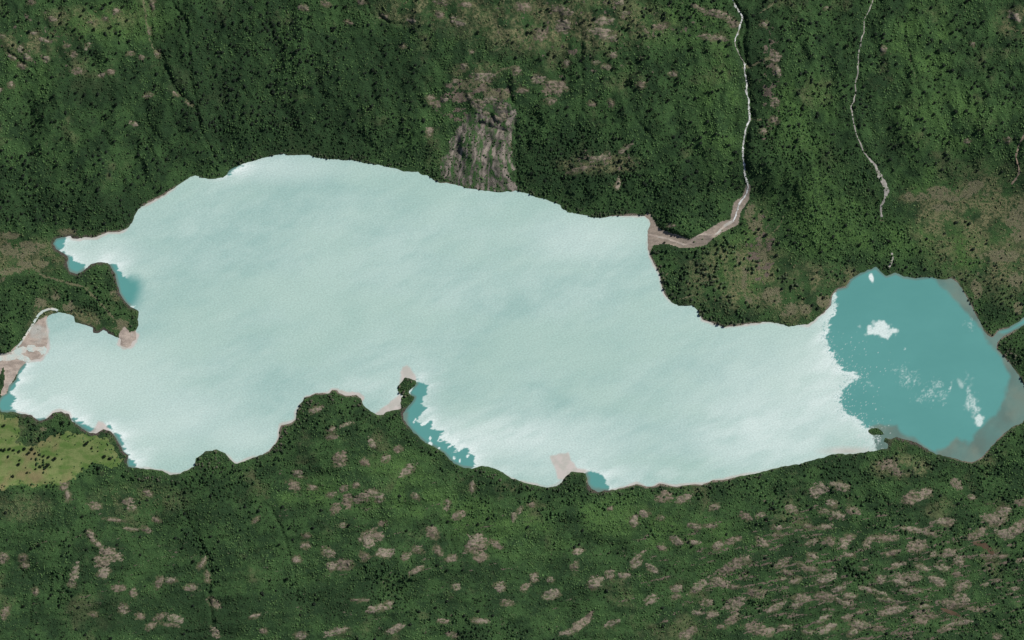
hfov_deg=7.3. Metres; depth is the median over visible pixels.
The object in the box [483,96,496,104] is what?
rock outcrop
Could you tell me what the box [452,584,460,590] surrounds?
rock outcrop
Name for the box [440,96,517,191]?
scree terrain
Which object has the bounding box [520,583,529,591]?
rock outcrop
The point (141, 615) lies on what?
rock outcrop
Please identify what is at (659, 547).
rock outcrop
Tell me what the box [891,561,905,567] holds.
rock outcrop
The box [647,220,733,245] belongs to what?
stream
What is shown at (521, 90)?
rock outcrop
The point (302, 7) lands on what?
rock outcrop
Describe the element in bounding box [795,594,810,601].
rock outcrop
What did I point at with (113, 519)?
rock outcrop
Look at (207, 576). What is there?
rock outcrop
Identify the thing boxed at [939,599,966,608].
rock outcrop
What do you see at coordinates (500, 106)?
rock outcrop
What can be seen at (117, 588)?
rock outcrop
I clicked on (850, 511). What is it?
rock outcrop
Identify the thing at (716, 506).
rock outcrop
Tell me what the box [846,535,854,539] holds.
rock outcrop
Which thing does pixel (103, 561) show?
rock outcrop
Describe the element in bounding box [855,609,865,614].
rock outcrop
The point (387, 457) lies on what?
rock outcrop
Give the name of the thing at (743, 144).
stream
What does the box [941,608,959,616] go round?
pond
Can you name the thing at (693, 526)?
rock outcrop
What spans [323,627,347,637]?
rock outcrop
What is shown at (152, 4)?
rock outcrop
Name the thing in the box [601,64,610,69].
rock outcrop
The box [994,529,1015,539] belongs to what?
rock outcrop
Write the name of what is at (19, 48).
rock outcrop
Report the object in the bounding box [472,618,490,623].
rock outcrop
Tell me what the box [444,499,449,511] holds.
rock outcrop
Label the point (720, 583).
rock outcrop
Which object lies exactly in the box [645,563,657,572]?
rock outcrop
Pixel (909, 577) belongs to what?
rock outcrop
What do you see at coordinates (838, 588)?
rock outcrop
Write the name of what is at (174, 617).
rock outcrop
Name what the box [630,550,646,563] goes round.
rock outcrop
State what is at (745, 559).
rock outcrop
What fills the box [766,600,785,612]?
rock outcrop
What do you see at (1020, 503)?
rock outcrop
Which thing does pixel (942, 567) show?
rock outcrop
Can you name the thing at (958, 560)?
rock outcrop
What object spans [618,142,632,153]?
rock outcrop
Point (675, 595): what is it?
rock outcrop
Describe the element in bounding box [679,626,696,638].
rock outcrop
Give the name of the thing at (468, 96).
rock outcrop
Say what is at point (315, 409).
rock outcrop
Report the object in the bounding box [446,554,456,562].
rock outcrop
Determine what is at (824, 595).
rock outcrop
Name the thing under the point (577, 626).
rock outcrop
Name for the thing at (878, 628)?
rock outcrop
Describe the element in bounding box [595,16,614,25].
rock outcrop
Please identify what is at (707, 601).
rock outcrop
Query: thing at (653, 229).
gravel ground
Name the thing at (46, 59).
rock outcrop
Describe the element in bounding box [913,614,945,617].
rock outcrop
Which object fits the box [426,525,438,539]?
rock outcrop
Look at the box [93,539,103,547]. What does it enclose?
rock outcrop
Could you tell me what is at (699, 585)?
rock outcrop
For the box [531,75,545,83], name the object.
rock outcrop
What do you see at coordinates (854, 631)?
rock outcrop
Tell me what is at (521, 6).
rock outcrop
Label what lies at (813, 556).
rock outcrop
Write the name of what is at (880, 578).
rock outcrop
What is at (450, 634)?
rock outcrop
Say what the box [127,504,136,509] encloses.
rock outcrop
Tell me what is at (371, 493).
rock outcrop
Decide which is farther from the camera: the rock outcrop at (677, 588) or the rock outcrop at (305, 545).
the rock outcrop at (677, 588)
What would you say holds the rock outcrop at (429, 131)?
on the hillside terrain at (20, 262)
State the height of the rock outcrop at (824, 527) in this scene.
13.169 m
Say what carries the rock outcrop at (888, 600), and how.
on the hillside terrain at (20, 262)
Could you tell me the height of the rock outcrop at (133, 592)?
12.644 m
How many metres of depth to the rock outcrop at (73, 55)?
39797.90 m
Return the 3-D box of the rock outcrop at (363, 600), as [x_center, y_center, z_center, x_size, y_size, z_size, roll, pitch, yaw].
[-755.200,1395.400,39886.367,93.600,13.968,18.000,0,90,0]
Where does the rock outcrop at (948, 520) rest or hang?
on the hillside terrain at (20, 262)
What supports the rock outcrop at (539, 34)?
on the hillside terrain at (20, 262)
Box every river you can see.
[0,354,30,362]
[11,345,46,356]
[16,308,57,348]
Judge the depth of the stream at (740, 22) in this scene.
39798.77 m
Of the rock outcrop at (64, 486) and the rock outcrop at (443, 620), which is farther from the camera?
the rock outcrop at (64, 486)
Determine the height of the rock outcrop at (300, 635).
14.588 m
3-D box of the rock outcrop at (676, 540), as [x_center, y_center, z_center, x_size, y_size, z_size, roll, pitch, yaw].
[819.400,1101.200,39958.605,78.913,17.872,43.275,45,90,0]
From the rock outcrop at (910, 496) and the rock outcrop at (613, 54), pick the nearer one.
the rock outcrop at (613, 54)
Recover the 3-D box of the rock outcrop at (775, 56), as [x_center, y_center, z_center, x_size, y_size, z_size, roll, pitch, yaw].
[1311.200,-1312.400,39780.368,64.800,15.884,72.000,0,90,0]
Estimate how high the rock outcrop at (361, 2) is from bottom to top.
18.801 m
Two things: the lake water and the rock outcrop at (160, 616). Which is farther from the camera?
the lake water
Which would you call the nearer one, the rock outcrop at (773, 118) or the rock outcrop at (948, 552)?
the rock outcrop at (773, 118)
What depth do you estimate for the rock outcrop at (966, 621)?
39893.84 m
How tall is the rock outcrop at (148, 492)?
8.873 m
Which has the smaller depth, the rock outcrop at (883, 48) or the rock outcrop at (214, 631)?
the rock outcrop at (883, 48)
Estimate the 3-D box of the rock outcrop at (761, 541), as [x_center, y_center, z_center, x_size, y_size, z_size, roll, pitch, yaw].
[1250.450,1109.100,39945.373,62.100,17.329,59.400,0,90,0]
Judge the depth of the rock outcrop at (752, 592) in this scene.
39896.28 m
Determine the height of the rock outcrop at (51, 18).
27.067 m
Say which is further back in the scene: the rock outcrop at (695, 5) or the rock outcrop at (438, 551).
the rock outcrop at (438, 551)
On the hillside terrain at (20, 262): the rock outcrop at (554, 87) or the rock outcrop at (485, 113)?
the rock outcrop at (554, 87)
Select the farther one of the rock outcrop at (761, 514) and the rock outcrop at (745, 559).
the rock outcrop at (761, 514)
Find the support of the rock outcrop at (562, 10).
on the hillside terrain at (20, 262)
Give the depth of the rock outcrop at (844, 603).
39894.38 m
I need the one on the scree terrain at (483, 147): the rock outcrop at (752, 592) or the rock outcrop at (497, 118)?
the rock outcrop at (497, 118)
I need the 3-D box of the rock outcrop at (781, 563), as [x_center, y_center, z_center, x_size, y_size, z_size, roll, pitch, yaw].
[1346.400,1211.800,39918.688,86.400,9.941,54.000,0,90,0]
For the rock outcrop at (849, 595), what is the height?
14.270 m
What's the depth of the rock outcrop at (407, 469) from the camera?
39973.87 m
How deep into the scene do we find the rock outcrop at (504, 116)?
39905.84 m
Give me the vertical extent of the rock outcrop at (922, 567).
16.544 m
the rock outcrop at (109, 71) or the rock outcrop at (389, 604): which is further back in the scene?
the rock outcrop at (389, 604)
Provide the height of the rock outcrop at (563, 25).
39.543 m
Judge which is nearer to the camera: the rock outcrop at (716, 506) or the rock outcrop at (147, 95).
the rock outcrop at (147, 95)
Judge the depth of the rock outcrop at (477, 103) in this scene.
39889.54 m
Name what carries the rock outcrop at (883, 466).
on the hillside terrain at (20, 262)
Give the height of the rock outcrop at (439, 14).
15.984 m
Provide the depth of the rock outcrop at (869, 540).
39926.99 m
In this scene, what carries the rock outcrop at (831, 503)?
on the hillside terrain at (20, 262)
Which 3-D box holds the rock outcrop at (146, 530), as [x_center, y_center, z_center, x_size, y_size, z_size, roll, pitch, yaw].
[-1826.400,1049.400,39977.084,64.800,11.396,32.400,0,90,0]
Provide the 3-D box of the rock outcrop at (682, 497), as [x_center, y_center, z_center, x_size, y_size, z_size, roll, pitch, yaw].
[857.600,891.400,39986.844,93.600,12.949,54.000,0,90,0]
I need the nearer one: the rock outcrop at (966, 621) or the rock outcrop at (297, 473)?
the rock outcrop at (966, 621)
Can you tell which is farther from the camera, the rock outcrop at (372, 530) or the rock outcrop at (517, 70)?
the rock outcrop at (372, 530)
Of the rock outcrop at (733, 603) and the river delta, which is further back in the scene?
the river delta
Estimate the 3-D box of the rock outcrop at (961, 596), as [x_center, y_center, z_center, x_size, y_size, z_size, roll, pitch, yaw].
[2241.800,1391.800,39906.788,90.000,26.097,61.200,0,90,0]
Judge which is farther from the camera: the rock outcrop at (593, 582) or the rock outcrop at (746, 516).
the rock outcrop at (746, 516)
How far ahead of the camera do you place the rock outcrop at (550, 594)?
39927.33 m
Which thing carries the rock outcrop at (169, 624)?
on the hillside terrain at (20, 262)
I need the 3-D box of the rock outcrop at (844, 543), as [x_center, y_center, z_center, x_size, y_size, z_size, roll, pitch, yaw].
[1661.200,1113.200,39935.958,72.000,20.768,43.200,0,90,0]
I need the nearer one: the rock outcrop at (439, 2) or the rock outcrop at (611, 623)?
the rock outcrop at (439, 2)
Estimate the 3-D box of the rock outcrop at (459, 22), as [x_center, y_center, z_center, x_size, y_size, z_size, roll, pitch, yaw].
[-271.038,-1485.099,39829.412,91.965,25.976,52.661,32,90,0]
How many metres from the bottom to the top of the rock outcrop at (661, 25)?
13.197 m
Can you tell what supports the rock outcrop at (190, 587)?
on the hillside terrain at (20, 262)
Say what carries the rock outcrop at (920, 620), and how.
on the hillside terrain at (20, 262)
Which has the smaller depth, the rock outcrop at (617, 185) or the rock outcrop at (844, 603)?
the rock outcrop at (844, 603)
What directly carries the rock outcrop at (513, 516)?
on the hillside terrain at (20, 262)
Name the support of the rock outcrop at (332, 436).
on the hillside terrain at (20, 262)
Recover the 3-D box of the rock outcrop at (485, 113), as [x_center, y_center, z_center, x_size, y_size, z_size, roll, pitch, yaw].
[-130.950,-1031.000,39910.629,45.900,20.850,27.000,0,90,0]
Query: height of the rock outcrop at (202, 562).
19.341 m
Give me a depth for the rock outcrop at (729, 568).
39934.53 m
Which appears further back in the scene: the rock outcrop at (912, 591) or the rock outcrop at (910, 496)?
the rock outcrop at (910, 496)
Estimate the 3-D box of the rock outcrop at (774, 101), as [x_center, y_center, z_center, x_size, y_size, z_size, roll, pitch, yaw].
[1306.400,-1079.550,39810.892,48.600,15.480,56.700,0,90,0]
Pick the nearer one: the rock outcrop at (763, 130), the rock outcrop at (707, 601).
the rock outcrop at (763, 130)
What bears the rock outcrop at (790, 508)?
on the hillside terrain at (20, 262)
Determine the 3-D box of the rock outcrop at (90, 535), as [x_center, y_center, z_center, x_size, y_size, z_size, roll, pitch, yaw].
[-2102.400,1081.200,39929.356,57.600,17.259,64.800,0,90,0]
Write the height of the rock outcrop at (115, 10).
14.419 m
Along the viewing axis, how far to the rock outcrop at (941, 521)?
39959.52 m
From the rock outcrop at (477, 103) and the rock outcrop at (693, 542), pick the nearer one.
the rock outcrop at (477, 103)
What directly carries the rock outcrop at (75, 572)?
on the hillside terrain at (20, 262)
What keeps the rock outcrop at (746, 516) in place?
on the hillside terrain at (20, 262)
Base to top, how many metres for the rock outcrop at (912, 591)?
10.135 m
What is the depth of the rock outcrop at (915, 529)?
39954.31 m
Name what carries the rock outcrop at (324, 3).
on the hillside terrain at (20, 262)
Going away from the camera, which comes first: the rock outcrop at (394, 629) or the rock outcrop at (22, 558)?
the rock outcrop at (394, 629)
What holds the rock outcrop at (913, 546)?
on the hillside terrain at (20, 262)
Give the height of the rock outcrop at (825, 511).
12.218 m
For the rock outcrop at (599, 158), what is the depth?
39913.01 m
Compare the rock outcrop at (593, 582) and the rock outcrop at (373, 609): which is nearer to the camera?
the rock outcrop at (373, 609)
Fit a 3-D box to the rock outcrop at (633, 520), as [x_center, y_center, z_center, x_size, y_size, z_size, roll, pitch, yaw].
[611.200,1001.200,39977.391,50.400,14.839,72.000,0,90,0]
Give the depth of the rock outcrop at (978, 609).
39904.81 m
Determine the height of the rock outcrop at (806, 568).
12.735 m
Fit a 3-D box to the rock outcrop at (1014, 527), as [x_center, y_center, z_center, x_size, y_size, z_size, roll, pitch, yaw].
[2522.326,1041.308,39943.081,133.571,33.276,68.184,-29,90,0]
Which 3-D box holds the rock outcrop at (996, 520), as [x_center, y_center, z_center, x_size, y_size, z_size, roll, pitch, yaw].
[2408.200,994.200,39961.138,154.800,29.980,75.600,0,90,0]
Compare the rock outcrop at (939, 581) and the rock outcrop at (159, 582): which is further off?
the rock outcrop at (159, 582)
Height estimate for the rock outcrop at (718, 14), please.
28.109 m
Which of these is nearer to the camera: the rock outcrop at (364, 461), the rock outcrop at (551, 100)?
the rock outcrop at (551, 100)
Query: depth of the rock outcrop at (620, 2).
39769.29 m
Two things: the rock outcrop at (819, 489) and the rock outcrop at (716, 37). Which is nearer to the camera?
the rock outcrop at (716, 37)
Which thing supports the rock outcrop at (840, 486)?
on the hillside terrain at (20, 262)
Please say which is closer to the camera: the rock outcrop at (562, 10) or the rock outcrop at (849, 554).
the rock outcrop at (562, 10)
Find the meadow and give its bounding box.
[0,414,122,490]
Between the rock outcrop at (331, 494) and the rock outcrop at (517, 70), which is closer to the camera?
the rock outcrop at (517, 70)
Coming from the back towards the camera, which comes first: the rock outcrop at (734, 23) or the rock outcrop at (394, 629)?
the rock outcrop at (394, 629)
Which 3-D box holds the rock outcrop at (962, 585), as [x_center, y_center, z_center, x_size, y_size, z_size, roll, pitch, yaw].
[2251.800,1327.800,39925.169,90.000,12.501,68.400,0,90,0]
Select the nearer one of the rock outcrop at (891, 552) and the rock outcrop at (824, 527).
the rock outcrop at (891, 552)
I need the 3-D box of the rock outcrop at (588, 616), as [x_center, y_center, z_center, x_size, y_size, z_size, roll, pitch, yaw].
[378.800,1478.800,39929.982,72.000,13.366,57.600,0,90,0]
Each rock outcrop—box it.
[0,552,8,563]
[1,606,8,618]
[17,45,22,52]
[19,554,26,562]
[23,53,30,59]
[43,56,49,62]
[49,16,56,21]
[59,481,67,490]
[65,488,69,499]
[68,577,75,586]
[70,52,77,57]
[70,562,79,579]
[71,67,81,74]
[86,530,94,541]
[88,501,100,509]
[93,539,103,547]
[94,552,112,567]
[98,566,109,578]
[99,546,123,561]
[106,518,125,521]
[107,69,114,75]
[111,581,124,592]
[112,8,119,14]
[118,603,127,613]
[121,498,134,504]
[123,527,138,530]
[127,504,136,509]
[129,121,137,126]
[130,589,136,596]
[137,613,144,618]
[141,527,150,532]
[143,93,152,97]
[143,490,151,496]
[145,622,156,631]
[150,0,154,11]
[152,612,166,620]
[155,577,163,587]
[164,577,175,582]
[164,622,179,627]
[167,614,183,623]
[184,584,197,590]
[199,556,205,567]
[205,571,209,582]
[205,597,220,608]
[210,627,219,638]
[288,480,300,489]
[292,470,302,477]
[292,556,300,562]
[296,631,306,638]
[297,3,308,10]
[300,543,310,547]
[307,485,316,489]
[308,405,323,413]
[320,0,329,5]
[321,545,335,557]
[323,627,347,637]
[326,435,338,438]
[326,561,336,569]
[327,491,336,496]
[330,502,342,513]
[331,449,347,467]
[336,558,351,569]
[339,421,353,426]
[339,485,347,492]
[342,493,352,509]
[351,598,369,601]
[353,492,369,503]
[357,0,365,4]
[358,527,377,538]
[359,533,374,548]
[360,458,369,464]
[360,554,369,560]
[365,488,377,496]
[365,603,382,612]
[368,436,375,448]
[371,531,383,541]
[375,492,382,502]
[375,547,394,557]
[381,455,390,460]
[382,601,393,609]
[385,624,405,634]
[393,444,401,452]
[398,460,417,477]
[401,552,411,559]
[408,566,422,574]
[412,545,421,553]
[425,127,433,135]
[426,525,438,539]
[430,100,440,107]
[432,0,446,5]
[434,544,443,555]
[435,10,443,17]
[438,618,448,622]
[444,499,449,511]
[445,632,456,638]
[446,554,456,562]
[450,15,465,26]
[451,510,465,520]
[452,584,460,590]
[462,2,472,7]
[463,537,489,553]
[465,92,472,99]
[466,530,484,547]
[469,480,474,492]
[471,99,485,108]
[472,71,496,81]
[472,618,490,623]
[473,550,486,562]
[481,111,489,115]
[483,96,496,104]
[488,115,501,120]
[490,540,503,549]
[494,581,505,592]
[495,102,505,109]
[500,113,509,120]
[502,599,513,606]
[511,512,517,521]
[512,66,521,75]
[515,2,533,11]
[517,88,527,92]
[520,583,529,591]
[529,572,538,581]
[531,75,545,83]
[533,27,546,41]
[540,80,567,96]
[542,589,560,599]
[545,97,556,104]
[551,5,573,15]
[554,19,570,33]
[559,630,573,634]
[565,165,592,173]
[569,616,593,634]
[570,561,578,570]
[573,548,582,554]
[585,611,593,618]
[587,25,613,34]
[587,575,604,587]
[589,153,609,162]
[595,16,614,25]
[599,34,616,41]
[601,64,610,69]
[604,570,614,578]
[604,619,619,626]
[610,52,616,57]
[613,0,623,5]
[615,176,620,189]
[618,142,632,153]
[618,572,630,577]
[627,560,642,569]
[629,514,638,526]
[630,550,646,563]
[636,80,644,89]
[639,510,647,517]
[643,593,658,604]
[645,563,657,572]
[652,21,669,29]
[654,490,673,502]
[657,544,666,550]
[669,534,682,545]
[670,585,681,591]
[672,593,680,598]
[674,493,692,502]
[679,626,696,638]
[686,540,701,544]
[686,579,706,594]
[687,523,701,528]
[692,3,704,10]
[696,33,728,41]
[700,598,712,605]
[701,8,733,19]
[705,611,718,618]
[706,523,716,527]
[707,575,730,588]
[708,504,719,510]
[713,541,723,550]
[713,555,750,577]
[720,595,747,611]
[723,536,741,544]
[725,613,738,624]
[727,17,738,27]
[728,585,738,588]
[732,555,751,563]
[739,511,751,520]
[743,623,771,636]
[746,587,765,598]
[755,512,765,518]
[756,536,767,547]
[759,127,766,133]
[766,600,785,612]
[767,627,774,634]
[769,115,777,123]
[770,49,781,62]
[770,97,778,108]
[771,533,784,536]
[774,66,780,75]
[774,525,782,529]
[774,558,789,567]
[778,624,791,628]
[782,569,793,575]
[785,504,797,512]
[788,578,799,583]
[790,601,798,608]
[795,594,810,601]
[801,565,818,570]
[805,538,817,544]
[807,552,818,558]
[808,481,829,498]
[814,591,834,602]
[814,612,831,624]
[815,572,836,584]
[816,623,836,634]
[817,524,832,529]
[818,509,829,512]
[826,499,837,507]
[826,537,834,544]
[829,482,849,491]
[831,511,844,518]
[831,585,845,592]
[835,598,852,607]
[838,539,850,546]
[841,593,855,597]
[841,613,853,619]
[843,552,852,556]
[846,507,860,514]
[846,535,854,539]
[848,628,857,634]
[851,620,870,630]
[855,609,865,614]
[858,586,886,595]
[862,536,874,547]
[873,626,885,632]
[875,531,898,542]
[876,458,898,471]
[876,575,885,584]
[876,597,901,603]
[877,611,887,615]
[880,46,886,51]
[884,606,905,614]
[885,550,900,555]
[889,467,905,475]
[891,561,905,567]
[893,579,907,585]
[896,572,922,581]
[900,526,925,533]
[901,490,919,505]
[903,588,920,593]
[906,537,926,554]
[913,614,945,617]
[914,617,928,624]
[915,487,931,501]
[915,564,932,571]
[921,528,934,535]
[928,575,945,586]
[933,518,955,524]
[934,564,950,570]
[937,626,951,633]
[939,548,958,557]
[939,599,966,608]
[944,517,953,526]
[946,618,973,626]
[950,478,962,489]
[951,571,962,577]
[952,593,969,604]
[953,555,963,566]
[954,579,971,592]
[966,606,989,611]
[967,527,985,540]
[968,494,974,499]
[980,512,1008,526]
[993,634,1001,639]
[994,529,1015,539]
[997,506,1011,514]
[1007,520,1023,535]
[1008,11,1020,21]
[1011,499,1023,506]
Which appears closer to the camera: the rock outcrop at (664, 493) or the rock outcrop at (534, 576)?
the rock outcrop at (534, 576)
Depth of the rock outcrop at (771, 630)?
39894.08 m
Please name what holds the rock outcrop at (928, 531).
on the hillside terrain at (20, 262)
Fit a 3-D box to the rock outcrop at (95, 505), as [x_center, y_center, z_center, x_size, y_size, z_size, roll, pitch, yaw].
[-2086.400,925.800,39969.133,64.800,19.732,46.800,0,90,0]
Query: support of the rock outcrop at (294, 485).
on the hillside terrain at (20, 262)
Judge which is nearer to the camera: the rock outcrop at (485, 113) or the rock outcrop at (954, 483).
the rock outcrop at (485, 113)
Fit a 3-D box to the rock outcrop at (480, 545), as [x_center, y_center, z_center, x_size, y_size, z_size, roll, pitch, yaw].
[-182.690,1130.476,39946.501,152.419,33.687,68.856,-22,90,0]
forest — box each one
[0,0,1023,639]
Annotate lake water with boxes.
[0,154,1023,491]
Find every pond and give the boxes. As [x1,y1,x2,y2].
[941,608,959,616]
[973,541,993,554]
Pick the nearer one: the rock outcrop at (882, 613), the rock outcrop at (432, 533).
the rock outcrop at (882, 613)
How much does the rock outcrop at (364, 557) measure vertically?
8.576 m
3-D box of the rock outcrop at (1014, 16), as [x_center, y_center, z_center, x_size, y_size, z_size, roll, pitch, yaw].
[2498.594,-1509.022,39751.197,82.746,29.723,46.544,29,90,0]
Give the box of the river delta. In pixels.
[0,316,135,395]
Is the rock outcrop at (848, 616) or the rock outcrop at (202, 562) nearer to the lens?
the rock outcrop at (848, 616)
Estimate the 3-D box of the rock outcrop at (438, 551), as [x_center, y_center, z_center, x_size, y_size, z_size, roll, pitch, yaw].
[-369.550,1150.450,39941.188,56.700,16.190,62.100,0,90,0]
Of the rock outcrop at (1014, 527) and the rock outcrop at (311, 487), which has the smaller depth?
the rock outcrop at (1014, 527)
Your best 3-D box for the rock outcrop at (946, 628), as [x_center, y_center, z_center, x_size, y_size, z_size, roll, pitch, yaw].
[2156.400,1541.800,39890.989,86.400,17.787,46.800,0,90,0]
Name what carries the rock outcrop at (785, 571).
on the hillside terrain at (20, 262)
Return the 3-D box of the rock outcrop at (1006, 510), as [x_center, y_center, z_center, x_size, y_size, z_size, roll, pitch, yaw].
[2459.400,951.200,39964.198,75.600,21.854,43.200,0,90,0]
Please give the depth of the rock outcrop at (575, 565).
39935.45 m
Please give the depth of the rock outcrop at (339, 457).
39953.65 m
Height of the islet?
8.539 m
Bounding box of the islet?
[868,428,884,434]
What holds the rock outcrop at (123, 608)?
on the hillside terrain at (20, 262)
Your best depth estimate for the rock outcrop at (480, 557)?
39935.17 m
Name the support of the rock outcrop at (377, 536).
on the hillside terrain at (20, 262)
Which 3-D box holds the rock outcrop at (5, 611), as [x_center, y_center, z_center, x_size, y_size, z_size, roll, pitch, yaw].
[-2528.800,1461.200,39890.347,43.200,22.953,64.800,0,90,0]
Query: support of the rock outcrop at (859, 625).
on the hillside terrain at (20, 262)
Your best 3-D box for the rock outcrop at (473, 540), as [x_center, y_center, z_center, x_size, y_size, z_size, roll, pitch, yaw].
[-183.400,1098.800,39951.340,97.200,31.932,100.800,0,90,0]
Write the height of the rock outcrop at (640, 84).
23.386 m
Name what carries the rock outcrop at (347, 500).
on the hillside terrain at (20, 262)
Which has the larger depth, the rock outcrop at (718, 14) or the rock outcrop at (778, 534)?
the rock outcrop at (778, 534)
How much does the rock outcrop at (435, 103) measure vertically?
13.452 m
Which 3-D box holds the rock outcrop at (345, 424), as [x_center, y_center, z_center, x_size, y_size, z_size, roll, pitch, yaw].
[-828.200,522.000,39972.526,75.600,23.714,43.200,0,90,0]
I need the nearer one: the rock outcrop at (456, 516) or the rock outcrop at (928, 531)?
the rock outcrop at (928, 531)
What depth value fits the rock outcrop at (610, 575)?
39939.95 m
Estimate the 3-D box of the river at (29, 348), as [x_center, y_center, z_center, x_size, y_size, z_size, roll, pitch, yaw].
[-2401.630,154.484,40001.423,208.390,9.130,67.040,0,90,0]
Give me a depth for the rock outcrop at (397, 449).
39983.60 m
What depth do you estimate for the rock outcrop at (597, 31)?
39786.38 m
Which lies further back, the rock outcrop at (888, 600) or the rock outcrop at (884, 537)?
the rock outcrop at (884, 537)
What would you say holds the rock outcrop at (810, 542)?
on the hillside terrain at (20, 262)
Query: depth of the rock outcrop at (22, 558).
39914.96 m
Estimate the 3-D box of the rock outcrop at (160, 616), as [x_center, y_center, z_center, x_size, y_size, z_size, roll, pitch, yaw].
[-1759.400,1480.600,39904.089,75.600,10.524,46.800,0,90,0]
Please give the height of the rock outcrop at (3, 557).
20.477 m
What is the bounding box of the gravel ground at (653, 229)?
[645,184,749,252]
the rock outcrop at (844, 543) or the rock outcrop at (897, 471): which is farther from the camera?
the rock outcrop at (897, 471)
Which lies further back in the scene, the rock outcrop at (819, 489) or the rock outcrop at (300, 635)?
the rock outcrop at (819, 489)
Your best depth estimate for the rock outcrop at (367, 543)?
39924.70 m
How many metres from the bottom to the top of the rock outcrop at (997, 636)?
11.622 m
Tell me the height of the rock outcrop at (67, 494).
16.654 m
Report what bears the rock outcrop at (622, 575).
on the hillside terrain at (20, 262)
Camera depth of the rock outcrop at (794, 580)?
39908.18 m
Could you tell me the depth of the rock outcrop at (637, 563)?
39936.22 m
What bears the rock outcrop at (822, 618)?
on the hillside terrain at (20, 262)
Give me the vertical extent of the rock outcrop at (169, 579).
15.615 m
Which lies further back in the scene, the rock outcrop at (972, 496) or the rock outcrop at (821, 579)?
the rock outcrop at (972, 496)
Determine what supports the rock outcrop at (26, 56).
on the hillside terrain at (20, 262)
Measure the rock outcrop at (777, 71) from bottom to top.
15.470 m
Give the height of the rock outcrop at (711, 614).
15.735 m
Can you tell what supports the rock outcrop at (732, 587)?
on the hillside terrain at (20, 262)
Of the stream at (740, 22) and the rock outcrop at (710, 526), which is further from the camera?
the rock outcrop at (710, 526)
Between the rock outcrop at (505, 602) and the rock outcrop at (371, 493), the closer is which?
the rock outcrop at (505, 602)
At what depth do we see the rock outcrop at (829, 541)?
39939.43 m
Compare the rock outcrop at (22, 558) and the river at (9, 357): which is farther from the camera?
the river at (9, 357)
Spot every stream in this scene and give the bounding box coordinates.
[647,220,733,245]
[733,0,743,41]
[733,64,750,220]
[850,0,872,158]
[869,158,888,216]
[1011,134,1023,183]
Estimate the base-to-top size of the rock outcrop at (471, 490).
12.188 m
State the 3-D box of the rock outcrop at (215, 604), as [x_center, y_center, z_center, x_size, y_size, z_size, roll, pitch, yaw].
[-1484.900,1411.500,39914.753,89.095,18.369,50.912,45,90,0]
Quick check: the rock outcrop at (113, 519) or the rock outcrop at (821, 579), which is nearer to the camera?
the rock outcrop at (821, 579)
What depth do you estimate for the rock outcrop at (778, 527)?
39943.21 m
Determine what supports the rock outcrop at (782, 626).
on the hillside terrain at (20, 262)
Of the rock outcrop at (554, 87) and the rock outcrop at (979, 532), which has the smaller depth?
the rock outcrop at (554, 87)
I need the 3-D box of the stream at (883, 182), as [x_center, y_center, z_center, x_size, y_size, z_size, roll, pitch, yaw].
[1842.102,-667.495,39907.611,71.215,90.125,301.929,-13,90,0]
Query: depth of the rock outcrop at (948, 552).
39919.04 m
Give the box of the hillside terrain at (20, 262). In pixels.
[0,0,1023,639]
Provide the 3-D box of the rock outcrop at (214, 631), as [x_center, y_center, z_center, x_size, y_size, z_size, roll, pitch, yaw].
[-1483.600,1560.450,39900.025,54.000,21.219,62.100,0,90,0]
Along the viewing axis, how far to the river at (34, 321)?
39994.93 m
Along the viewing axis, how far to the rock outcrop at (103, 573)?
39917.29 m
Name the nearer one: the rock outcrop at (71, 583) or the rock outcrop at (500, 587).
the rock outcrop at (71, 583)
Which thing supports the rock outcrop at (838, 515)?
on the hillside terrain at (20, 262)
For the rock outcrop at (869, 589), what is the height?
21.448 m
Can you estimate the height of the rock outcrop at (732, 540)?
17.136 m
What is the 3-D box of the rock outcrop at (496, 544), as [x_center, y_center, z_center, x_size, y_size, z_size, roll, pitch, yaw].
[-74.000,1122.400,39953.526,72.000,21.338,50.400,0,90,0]
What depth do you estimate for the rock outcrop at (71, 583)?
39910.38 m
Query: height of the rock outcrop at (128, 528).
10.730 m
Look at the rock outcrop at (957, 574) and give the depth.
39924.79 m
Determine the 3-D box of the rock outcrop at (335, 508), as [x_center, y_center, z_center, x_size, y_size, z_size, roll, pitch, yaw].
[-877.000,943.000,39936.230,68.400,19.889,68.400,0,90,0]
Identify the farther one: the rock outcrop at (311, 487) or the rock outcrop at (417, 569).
the rock outcrop at (311, 487)
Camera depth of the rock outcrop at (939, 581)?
39913.66 m
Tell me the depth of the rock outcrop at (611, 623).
39918.59 m
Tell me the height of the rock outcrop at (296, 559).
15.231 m

